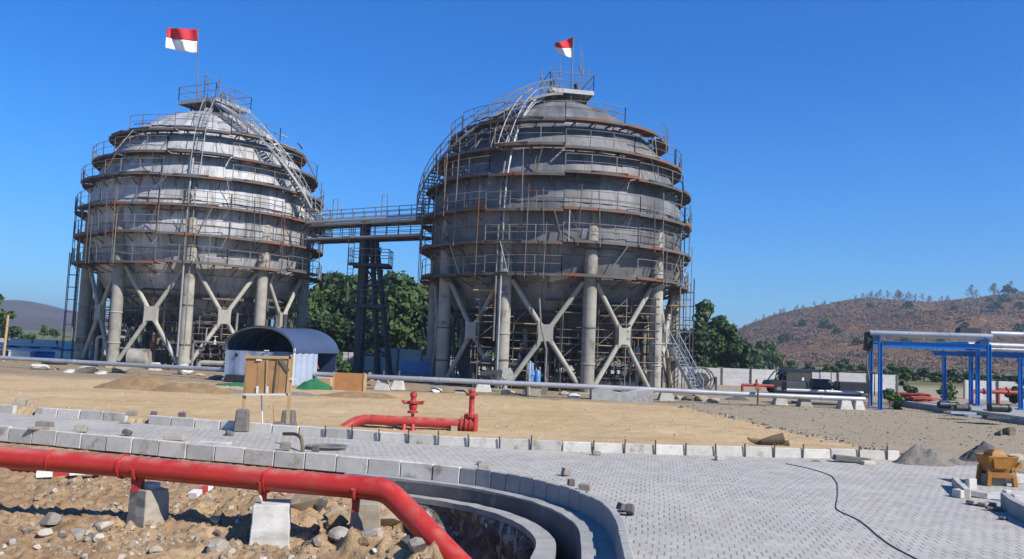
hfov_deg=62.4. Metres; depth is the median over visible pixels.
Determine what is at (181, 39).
flag
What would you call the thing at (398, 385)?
concrete block
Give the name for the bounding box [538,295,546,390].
hanging hose
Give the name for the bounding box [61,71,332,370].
spherical tank
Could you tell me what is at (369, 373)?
timber trestle
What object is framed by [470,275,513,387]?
scaffold tower
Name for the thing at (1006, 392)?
red pipe run
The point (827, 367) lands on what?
bush
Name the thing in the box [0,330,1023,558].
ground
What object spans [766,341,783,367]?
bush
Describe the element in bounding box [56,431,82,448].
kerb stone
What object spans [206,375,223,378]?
rubble stone
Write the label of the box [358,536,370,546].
rock
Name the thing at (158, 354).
tank
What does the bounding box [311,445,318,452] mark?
loose block
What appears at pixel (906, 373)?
shrub
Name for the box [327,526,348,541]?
rock
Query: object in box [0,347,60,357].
pipe tray
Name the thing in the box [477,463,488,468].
loose block
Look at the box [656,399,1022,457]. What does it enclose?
gravel
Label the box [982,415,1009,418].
steel plate
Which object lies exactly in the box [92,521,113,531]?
rock
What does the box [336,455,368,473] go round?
kerb stone
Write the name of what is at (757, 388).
marker stake
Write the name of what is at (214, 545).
rock
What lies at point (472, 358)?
birdcage scaffold
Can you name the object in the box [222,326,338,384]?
arched shelter
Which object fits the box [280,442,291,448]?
loose block
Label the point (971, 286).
bare tree
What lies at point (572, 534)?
drain wall
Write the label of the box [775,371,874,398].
machine skid
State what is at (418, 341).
broadleaf tree
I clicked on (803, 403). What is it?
concrete block
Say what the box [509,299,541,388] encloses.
scaffold tower
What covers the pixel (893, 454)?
kerb stone
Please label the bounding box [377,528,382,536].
rock
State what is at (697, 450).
kerb stone
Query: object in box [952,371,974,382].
bush
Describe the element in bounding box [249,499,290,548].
concrete block
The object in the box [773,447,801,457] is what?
kerb stone
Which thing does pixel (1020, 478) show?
concrete block
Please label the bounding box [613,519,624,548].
kerb stone
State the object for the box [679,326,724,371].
broadleaf tree
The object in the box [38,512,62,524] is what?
rock
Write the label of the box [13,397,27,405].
loose block
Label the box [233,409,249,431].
prop stone
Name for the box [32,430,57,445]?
kerb stone
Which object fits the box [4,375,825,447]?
grit
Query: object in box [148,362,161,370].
concrete block
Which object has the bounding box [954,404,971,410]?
dark drum
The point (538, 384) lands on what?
silver pipeline
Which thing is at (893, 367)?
bush
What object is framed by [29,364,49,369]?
rubble stone
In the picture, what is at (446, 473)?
kerb stone
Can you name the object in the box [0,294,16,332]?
roadside tree
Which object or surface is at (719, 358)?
broadleaf tree
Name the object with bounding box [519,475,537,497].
kerb stone
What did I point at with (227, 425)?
kerb stone
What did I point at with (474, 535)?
pit bank
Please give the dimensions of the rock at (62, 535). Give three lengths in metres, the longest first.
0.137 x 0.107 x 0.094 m
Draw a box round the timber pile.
[317,377,332,386]
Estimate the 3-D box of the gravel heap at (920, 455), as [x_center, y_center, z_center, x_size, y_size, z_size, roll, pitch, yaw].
[10.932,4.769,22.444,2.500,0.764,1.300,2,-5,0]
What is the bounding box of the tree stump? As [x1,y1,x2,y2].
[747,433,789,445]
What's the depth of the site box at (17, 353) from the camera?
69.23 m
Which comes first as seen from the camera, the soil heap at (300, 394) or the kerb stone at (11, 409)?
the kerb stone at (11, 409)
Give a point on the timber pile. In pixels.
(328, 381)
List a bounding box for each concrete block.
[126,487,168,527]
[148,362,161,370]
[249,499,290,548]
[349,499,380,530]
[374,380,390,389]
[391,380,404,389]
[475,384,491,391]
[522,387,546,394]
[657,393,673,400]
[771,398,787,404]
[796,399,812,407]
[836,400,852,409]
[851,401,864,409]
[980,473,1006,485]
[1007,473,1023,483]
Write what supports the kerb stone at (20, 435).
on the ground
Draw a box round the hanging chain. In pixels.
[865,351,869,408]
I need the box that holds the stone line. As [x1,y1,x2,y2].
[678,405,902,454]
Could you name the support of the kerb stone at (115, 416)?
on the ground
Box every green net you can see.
[216,382,243,386]
[295,376,332,389]
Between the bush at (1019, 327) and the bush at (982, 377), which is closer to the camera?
the bush at (982, 377)
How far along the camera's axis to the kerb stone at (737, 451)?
22.45 m
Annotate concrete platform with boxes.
[893,400,1023,424]
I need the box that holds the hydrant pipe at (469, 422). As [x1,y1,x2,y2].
[340,389,478,431]
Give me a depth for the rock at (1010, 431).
32.75 m
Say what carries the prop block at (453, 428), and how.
on the ground
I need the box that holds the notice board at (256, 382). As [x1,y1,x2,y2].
[241,354,296,424]
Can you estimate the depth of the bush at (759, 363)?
158.74 m
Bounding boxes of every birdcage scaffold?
[87,287,296,366]
[448,294,666,391]
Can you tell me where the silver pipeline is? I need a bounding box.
[0,356,865,401]
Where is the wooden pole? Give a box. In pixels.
[2,315,8,360]
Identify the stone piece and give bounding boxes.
[952,488,970,497]
[966,500,980,504]
[977,502,997,505]
[985,506,1003,511]
[1002,490,1012,493]
[1010,494,1019,500]
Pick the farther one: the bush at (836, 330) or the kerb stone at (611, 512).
the bush at (836, 330)
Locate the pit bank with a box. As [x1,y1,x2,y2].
[402,503,535,558]
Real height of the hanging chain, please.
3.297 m
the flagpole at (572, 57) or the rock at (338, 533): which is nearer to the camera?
the rock at (338, 533)
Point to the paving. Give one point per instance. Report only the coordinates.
(931, 516)
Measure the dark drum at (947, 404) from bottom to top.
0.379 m
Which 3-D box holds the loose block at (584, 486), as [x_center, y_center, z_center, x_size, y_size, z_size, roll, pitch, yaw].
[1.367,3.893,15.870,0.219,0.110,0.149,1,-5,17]
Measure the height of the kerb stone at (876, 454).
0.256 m
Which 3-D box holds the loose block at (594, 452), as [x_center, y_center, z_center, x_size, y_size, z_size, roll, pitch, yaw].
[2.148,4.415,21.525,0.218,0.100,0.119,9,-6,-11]
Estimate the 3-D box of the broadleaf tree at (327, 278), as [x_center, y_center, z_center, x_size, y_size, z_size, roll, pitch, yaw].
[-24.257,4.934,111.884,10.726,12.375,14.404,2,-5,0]
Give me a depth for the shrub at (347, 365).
59.55 m
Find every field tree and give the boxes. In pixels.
[38,325,49,339]
[49,328,60,339]
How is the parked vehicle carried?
on the ground
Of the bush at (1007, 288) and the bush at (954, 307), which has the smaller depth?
the bush at (954, 307)
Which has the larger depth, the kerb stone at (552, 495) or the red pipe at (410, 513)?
the kerb stone at (552, 495)
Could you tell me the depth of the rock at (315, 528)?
13.43 m
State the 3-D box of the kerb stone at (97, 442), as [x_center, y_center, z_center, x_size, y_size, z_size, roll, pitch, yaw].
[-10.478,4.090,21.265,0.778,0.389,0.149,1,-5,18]
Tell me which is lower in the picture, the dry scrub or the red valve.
the red valve
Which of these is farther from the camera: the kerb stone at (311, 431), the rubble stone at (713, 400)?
the rubble stone at (713, 400)
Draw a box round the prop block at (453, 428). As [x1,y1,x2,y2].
[450,426,457,431]
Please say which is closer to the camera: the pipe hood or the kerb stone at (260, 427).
the kerb stone at (260, 427)
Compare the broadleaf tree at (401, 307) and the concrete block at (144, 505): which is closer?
the concrete block at (144, 505)
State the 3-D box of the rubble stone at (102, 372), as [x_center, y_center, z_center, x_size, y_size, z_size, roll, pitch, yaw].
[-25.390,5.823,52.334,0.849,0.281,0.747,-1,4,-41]
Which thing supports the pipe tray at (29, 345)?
on the ground
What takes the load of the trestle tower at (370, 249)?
on the ground
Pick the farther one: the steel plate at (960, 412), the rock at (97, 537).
the steel plate at (960, 412)
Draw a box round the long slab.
[589,387,652,403]
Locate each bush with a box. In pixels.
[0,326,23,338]
[17,332,40,343]
[750,354,765,368]
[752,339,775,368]
[765,354,785,369]
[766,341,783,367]
[777,331,791,340]
[785,361,798,367]
[798,319,807,324]
[800,363,816,369]
[817,318,835,329]
[818,364,836,372]
[830,361,850,372]
[831,327,843,333]
[840,358,855,369]
[850,365,876,373]
[851,337,863,344]
[866,302,875,307]
[883,364,900,379]
[890,367,921,380]
[901,337,912,341]
[902,301,913,307]
[913,368,932,380]
[926,372,949,381]
[946,369,962,382]
[950,305,959,309]
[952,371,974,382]
[960,321,969,326]
[962,374,996,381]
[986,300,1003,309]
[992,374,1007,380]
[997,294,1011,301]
[998,375,1017,381]
[1000,284,1018,293]
[1012,323,1023,331]
[1013,301,1023,307]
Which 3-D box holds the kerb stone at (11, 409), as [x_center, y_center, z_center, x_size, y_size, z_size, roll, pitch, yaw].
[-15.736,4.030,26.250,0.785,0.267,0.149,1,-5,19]
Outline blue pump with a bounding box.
[525,361,541,395]
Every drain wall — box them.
[344,472,596,558]
[409,494,555,558]
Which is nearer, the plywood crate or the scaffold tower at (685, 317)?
the plywood crate
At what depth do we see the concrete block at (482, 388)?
48.93 m
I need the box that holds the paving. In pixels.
[0,413,1023,558]
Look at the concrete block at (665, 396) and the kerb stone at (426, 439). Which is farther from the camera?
the concrete block at (665, 396)
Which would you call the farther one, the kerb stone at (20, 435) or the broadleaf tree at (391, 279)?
the broadleaf tree at (391, 279)
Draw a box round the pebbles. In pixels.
[0,475,440,558]
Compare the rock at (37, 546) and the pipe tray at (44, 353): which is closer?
the rock at (37, 546)
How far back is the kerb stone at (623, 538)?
11.74 m
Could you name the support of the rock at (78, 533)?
on the ground
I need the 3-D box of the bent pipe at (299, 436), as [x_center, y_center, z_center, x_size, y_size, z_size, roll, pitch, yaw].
[-5.272,4.059,20.579,0.192,0.626,1.806,5,-5,-30]
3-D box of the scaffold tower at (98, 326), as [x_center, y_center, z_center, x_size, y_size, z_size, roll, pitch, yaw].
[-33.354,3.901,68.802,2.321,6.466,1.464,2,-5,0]
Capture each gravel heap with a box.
[724,396,748,400]
[892,444,955,466]
[948,459,978,465]
[958,441,995,461]
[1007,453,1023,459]
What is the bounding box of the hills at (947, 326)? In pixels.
[680,292,1023,374]
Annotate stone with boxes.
[0,404,16,413]
[0,425,12,441]
[8,428,32,443]
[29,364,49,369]
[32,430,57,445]
[35,407,58,416]
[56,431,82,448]
[57,408,80,418]
[64,369,74,372]
[76,366,98,372]
[80,410,104,419]
[81,433,107,450]
[94,371,107,373]
[103,412,127,421]
[106,435,134,452]
[111,366,130,372]
[132,437,159,455]
[143,481,160,489]
[148,415,171,425]
[158,440,188,458]
[171,417,196,427]
[178,364,193,374]
[186,443,215,460]
[195,419,220,429]
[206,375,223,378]
[214,445,246,463]
[220,420,234,429]
[226,388,242,392]
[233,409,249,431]
[244,448,275,465]
[248,422,272,432]
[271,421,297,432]
[272,425,299,433]
[274,450,305,468]
[281,410,296,422]
[299,425,326,436]
[305,452,338,471]
[326,428,353,438]
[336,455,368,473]
[353,429,380,440]
[368,458,401,476]
[380,432,408,442]
[400,461,434,479]
[409,434,437,444]
[431,387,441,391]
[433,464,461,482]
[439,436,466,446]
[454,388,466,392]
[460,467,476,485]
[469,437,498,447]
[475,468,493,488]
[491,471,506,490]
[500,389,515,394]
[500,438,529,449]
[505,473,522,493]
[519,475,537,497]
[531,439,561,450]
[533,479,550,500]
[546,482,561,504]
[558,484,574,507]
[559,391,568,394]
[562,441,592,451]
[567,393,580,397]
[569,488,585,511]
[579,493,593,516]
[588,496,601,521]
[594,443,623,452]
[596,499,610,525]
[602,505,614,530]
[607,509,619,536]
[611,515,621,541]
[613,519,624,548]
[615,524,626,553]
[616,531,627,558]
[617,535,629,558]
[619,543,630,558]
[621,548,633,558]
[625,444,653,453]
[656,444,684,454]
[681,396,692,400]
[687,445,714,455]
[693,395,708,401]
[707,398,719,402]
[714,445,743,456]
[744,446,772,456]
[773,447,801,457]
[801,448,829,457]
[829,448,857,457]
[858,450,885,459]
[885,450,898,459]
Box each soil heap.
[93,373,170,390]
[150,382,238,393]
[287,392,318,395]
[318,391,396,398]
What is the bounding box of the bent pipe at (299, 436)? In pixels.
[282,432,304,451]
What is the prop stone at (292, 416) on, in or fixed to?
on the ground
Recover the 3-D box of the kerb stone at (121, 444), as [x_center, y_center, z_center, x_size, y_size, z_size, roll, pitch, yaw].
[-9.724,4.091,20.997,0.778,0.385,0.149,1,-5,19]
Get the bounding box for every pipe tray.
[0,342,74,355]
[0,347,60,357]
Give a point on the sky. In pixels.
(830, 150)
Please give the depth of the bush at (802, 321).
478.64 m
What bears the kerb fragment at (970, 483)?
on the paving
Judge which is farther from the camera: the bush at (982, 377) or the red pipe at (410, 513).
the bush at (982, 377)
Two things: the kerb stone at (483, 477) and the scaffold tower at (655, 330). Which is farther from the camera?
the scaffold tower at (655, 330)
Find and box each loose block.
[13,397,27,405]
[27,426,53,429]
[35,421,54,426]
[74,424,87,431]
[121,429,132,435]
[125,411,136,415]
[163,434,185,440]
[178,412,185,416]
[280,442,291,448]
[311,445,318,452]
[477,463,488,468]
[561,467,570,475]
[567,479,574,485]
[578,483,590,490]
[592,450,600,454]
[616,502,625,511]
[625,503,634,514]
[714,455,723,460]
[832,454,870,462]
[860,460,875,464]
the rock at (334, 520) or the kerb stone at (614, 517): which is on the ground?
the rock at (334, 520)
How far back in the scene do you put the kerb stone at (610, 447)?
22.14 m
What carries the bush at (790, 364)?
on the ground
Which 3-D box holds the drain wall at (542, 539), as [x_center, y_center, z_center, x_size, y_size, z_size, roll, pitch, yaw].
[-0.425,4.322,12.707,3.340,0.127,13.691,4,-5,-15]
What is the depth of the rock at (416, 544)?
11.32 m
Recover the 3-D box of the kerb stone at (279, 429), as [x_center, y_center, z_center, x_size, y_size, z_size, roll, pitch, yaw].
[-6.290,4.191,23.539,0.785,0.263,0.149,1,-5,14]
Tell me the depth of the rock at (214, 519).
13.58 m
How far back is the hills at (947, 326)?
431.27 m
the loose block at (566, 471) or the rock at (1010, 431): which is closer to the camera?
the loose block at (566, 471)
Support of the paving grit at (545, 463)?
on the paving
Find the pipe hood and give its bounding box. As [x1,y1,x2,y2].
[863,332,872,350]
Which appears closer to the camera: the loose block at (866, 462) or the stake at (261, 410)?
the loose block at (866, 462)
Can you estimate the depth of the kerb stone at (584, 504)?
15.34 m
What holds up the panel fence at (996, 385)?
on the ground
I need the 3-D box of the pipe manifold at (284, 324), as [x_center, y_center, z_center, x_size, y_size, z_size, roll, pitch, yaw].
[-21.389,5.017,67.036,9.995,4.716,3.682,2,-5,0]
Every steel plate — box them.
[944,411,976,414]
[964,414,988,417]
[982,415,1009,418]
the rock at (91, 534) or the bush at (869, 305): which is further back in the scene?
the bush at (869, 305)
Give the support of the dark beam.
on the concrete block at (482, 388)
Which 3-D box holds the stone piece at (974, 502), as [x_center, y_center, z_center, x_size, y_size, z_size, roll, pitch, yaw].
[8.844,4.268,16.191,0.257,0.070,0.178,11,-8,-28]
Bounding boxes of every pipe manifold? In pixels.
[93,305,238,365]
[191,314,305,366]
[469,318,647,390]
[537,343,646,381]
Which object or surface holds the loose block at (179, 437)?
on the paving
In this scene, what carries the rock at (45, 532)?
on the ground
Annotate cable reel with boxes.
[686,366,716,389]
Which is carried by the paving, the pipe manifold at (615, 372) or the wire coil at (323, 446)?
the wire coil at (323, 446)
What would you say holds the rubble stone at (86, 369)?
on the ground
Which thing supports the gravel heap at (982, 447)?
on the paving
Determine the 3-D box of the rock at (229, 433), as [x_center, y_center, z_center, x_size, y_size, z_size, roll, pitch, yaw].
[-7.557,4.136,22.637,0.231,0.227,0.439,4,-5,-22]
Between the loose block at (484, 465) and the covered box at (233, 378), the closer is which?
the loose block at (484, 465)
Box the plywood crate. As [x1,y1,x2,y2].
[333,372,366,391]
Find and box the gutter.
[531,497,615,558]
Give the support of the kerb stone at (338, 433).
on the paving
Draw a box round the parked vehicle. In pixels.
[762,368,819,392]
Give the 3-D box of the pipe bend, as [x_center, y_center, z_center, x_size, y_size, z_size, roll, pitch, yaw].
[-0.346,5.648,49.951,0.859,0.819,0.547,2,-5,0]
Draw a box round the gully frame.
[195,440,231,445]
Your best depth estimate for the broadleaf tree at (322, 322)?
89.90 m
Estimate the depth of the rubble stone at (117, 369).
54.56 m
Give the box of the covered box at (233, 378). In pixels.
[224,374,243,382]
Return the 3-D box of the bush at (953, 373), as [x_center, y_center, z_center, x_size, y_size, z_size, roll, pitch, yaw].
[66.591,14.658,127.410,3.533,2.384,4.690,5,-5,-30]
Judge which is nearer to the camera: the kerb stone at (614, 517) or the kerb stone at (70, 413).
the kerb stone at (614, 517)
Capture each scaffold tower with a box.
[90,300,109,360]
[121,301,154,360]
[163,318,177,364]
[194,300,231,366]
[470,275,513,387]
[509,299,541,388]
[555,290,582,391]
[594,281,630,391]
[624,290,659,392]
[664,283,693,388]
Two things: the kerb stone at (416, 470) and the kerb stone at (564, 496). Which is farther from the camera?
the kerb stone at (416, 470)
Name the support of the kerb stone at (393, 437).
on the ground
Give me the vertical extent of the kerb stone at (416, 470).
0.370 m
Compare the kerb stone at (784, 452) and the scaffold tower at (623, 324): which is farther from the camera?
the scaffold tower at (623, 324)
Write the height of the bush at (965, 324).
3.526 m
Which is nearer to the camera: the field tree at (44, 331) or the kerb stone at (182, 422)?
the kerb stone at (182, 422)
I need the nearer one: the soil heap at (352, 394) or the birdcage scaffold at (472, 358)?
the soil heap at (352, 394)
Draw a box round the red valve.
[741,379,773,391]
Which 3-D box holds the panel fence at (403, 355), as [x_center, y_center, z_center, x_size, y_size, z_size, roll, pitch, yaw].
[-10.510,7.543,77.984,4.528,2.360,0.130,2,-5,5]
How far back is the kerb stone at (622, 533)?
12.21 m
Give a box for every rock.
[4,516,16,522]
[6,539,15,545]
[24,528,30,534]
[32,544,40,548]
[37,528,52,536]
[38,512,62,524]
[57,533,66,538]
[68,478,77,483]
[70,528,84,540]
[86,532,93,537]
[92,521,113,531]
[93,533,104,541]
[148,546,162,552]
[206,539,228,552]
[210,515,220,523]
[213,530,220,536]
[225,430,233,435]
[257,495,262,503]
[291,494,323,510]
[310,524,320,533]
[313,499,327,511]
[313,538,321,546]
[325,505,346,518]
[325,514,348,529]
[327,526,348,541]
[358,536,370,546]
[361,528,378,537]
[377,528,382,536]
[380,513,400,526]
[399,535,409,549]
[408,537,426,552]
[994,430,1001,435]
[1002,427,1015,435]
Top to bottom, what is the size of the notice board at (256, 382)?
2.142 m
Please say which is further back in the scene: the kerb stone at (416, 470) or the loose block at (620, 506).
the kerb stone at (416, 470)
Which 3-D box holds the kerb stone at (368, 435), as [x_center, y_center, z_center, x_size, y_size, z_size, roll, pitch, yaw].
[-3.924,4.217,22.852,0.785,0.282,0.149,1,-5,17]
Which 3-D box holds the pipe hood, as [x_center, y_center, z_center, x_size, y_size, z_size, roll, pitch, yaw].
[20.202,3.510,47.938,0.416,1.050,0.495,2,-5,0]
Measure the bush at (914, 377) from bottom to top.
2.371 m
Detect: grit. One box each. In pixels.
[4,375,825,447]
[4,422,1003,556]
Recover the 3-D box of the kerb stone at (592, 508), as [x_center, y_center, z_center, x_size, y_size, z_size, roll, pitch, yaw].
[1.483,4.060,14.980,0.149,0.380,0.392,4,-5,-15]
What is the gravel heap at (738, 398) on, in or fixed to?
on the ground
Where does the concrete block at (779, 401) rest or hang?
on the ground
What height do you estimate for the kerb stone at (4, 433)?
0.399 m
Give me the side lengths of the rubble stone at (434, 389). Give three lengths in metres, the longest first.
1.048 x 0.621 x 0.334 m
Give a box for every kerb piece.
[952,477,969,498]
[1000,493,1023,521]
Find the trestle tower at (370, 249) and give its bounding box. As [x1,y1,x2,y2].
[341,221,393,374]
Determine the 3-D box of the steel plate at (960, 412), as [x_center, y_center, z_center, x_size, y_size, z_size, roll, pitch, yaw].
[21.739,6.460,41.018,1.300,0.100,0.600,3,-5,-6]
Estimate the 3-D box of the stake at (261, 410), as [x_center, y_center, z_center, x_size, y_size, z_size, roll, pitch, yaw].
[-7.087,3.791,23.964,0.137,1.018,0.044,2,-5,0]
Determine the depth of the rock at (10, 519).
13.55 m
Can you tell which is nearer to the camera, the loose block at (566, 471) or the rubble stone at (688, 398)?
the loose block at (566, 471)
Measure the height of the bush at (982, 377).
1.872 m
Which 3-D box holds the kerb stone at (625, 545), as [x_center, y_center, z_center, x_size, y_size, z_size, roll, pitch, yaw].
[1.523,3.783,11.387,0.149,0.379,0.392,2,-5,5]
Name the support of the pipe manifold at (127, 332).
on the ground
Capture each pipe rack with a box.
[865,330,992,410]
[933,331,1023,409]
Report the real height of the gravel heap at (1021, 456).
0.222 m
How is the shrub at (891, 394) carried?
on the ground
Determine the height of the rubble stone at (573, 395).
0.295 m
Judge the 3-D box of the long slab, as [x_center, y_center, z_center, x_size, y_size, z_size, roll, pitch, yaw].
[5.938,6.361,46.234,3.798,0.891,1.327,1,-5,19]
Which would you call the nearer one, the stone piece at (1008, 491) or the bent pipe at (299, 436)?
the stone piece at (1008, 491)
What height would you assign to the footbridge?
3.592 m
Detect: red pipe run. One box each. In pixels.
[973,388,1023,402]
[996,387,1023,403]
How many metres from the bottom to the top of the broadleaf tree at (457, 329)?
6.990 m
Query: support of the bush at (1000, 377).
on the ground
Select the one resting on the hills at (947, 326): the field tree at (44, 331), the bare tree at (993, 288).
the bare tree at (993, 288)
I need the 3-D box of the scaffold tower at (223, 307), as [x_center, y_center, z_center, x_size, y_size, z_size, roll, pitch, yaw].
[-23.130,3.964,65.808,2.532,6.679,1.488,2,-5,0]
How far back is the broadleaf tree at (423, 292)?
102.97 m
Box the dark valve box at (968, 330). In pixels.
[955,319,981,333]
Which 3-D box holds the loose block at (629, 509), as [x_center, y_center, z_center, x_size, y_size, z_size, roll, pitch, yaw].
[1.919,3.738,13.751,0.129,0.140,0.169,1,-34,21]
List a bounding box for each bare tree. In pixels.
[964,284,975,297]
[990,285,1000,296]
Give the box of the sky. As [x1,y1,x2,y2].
[0,0,1023,346]
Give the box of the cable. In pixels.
[786,463,916,558]
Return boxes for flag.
[165,27,196,52]
[555,38,572,57]
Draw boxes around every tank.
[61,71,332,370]
[126,348,151,368]
[155,349,170,364]
[416,55,694,393]
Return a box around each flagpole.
[196,26,198,98]
[571,35,573,86]
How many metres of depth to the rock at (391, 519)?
13.94 m
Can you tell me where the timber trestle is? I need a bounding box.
[366,372,372,385]
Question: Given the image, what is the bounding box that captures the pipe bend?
[501,368,512,380]
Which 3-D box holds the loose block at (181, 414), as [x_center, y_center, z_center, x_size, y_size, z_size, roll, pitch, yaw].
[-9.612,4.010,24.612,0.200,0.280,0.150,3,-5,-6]
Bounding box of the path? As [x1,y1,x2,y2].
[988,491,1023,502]
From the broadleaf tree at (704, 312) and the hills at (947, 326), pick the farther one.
the hills at (947, 326)
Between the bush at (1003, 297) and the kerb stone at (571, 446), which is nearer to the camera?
the kerb stone at (571, 446)
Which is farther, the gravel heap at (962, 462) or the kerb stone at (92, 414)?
the kerb stone at (92, 414)
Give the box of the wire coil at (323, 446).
[305,443,347,450]
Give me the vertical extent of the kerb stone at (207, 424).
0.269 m
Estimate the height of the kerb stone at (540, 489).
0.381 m
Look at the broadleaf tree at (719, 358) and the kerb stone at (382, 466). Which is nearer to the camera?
the kerb stone at (382, 466)
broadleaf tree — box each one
[282,290,331,327]
[307,313,353,351]
[309,285,333,304]
[313,270,349,305]
[318,274,388,321]
[324,294,380,353]
[349,310,418,353]
[365,289,424,344]
[377,270,414,301]
[388,277,429,305]
[397,304,459,356]
[450,317,460,355]
[617,308,685,358]
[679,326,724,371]
[680,298,740,347]
[709,324,752,372]
[722,340,755,373]
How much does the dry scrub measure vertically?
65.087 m
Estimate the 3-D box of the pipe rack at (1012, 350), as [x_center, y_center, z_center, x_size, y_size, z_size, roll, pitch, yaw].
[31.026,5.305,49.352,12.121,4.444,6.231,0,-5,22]
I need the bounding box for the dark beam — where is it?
[480,369,502,388]
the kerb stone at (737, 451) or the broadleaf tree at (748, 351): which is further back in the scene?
the broadleaf tree at (748, 351)
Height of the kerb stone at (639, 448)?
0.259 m
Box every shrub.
[336,349,354,372]
[883,388,905,408]
[898,367,918,392]
[935,382,957,400]
[1004,377,1023,404]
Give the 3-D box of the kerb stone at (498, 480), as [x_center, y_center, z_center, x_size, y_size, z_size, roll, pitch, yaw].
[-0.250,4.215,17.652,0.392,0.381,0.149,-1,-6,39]
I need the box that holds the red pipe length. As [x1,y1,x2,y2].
[8,468,37,472]
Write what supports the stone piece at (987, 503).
on the paving
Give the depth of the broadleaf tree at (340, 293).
98.40 m
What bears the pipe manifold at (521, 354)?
on the ground
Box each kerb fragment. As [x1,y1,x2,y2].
[965,478,976,489]
[970,489,987,498]
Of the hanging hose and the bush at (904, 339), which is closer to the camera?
the hanging hose
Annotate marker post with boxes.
[36,471,84,477]
[188,485,215,498]
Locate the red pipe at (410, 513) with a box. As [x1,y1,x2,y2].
[0,446,471,558]
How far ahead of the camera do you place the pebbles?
13.12 m
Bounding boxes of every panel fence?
[0,338,897,391]
[373,348,422,372]
[963,379,1023,400]
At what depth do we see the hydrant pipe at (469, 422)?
26.25 m
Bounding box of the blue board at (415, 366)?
[400,361,430,376]
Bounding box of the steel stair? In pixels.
[662,328,703,395]
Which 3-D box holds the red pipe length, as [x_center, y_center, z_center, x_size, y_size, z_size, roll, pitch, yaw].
[-10.727,4.015,18.173,1.808,0.215,0.200,2,-5,5]
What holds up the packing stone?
on the concrete block at (144, 505)
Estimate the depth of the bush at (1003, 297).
529.92 m
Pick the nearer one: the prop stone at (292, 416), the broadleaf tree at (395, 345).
the prop stone at (292, 416)
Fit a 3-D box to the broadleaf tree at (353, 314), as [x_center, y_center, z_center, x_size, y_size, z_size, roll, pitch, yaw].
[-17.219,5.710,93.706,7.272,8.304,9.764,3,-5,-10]
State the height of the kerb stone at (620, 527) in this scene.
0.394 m
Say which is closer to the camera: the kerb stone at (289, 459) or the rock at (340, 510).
the rock at (340, 510)
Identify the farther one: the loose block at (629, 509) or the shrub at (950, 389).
the shrub at (950, 389)
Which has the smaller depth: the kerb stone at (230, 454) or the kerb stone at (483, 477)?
the kerb stone at (483, 477)
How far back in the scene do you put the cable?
14.19 m
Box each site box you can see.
[8,350,35,356]
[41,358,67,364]
[54,351,74,359]
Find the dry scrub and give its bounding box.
[693,291,1023,374]
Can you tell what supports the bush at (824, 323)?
on the hills at (947, 326)
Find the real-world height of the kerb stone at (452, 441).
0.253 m
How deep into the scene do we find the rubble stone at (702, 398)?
48.22 m
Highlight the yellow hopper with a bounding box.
[974,449,1021,486]
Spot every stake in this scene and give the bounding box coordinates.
[261,395,262,422]
[749,387,765,406]
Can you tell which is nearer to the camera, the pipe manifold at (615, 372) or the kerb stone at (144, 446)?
the kerb stone at (144, 446)
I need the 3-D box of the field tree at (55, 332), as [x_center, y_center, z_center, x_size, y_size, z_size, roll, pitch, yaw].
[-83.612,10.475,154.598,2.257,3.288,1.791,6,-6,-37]
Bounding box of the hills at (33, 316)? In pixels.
[0,300,155,334]
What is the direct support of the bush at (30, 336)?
on the ground
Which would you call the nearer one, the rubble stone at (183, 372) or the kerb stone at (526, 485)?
the kerb stone at (526, 485)
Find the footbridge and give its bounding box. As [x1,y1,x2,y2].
[305,195,432,243]
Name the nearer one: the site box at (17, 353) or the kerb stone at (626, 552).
the kerb stone at (626, 552)
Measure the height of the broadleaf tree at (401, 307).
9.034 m
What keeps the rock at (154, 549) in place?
on the ground
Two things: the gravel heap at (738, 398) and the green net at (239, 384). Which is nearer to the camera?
the green net at (239, 384)
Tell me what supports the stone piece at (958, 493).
on the paving
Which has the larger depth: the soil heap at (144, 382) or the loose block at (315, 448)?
the soil heap at (144, 382)
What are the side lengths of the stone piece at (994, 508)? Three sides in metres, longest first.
0.296 x 0.118 x 0.050 m
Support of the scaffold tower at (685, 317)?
on the ground
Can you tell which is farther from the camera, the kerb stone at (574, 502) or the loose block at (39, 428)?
the loose block at (39, 428)
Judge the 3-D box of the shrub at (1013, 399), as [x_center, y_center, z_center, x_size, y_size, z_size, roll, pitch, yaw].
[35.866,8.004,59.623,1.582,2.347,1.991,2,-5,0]
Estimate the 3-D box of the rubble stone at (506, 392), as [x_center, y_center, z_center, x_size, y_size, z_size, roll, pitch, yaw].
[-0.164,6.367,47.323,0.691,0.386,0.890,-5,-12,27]
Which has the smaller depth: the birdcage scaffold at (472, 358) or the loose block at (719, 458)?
the loose block at (719, 458)
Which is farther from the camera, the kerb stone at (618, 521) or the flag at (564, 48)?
the flag at (564, 48)
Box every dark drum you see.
[937,401,959,408]
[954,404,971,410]
[987,403,1011,411]
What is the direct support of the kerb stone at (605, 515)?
on the gutter
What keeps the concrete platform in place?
on the ground

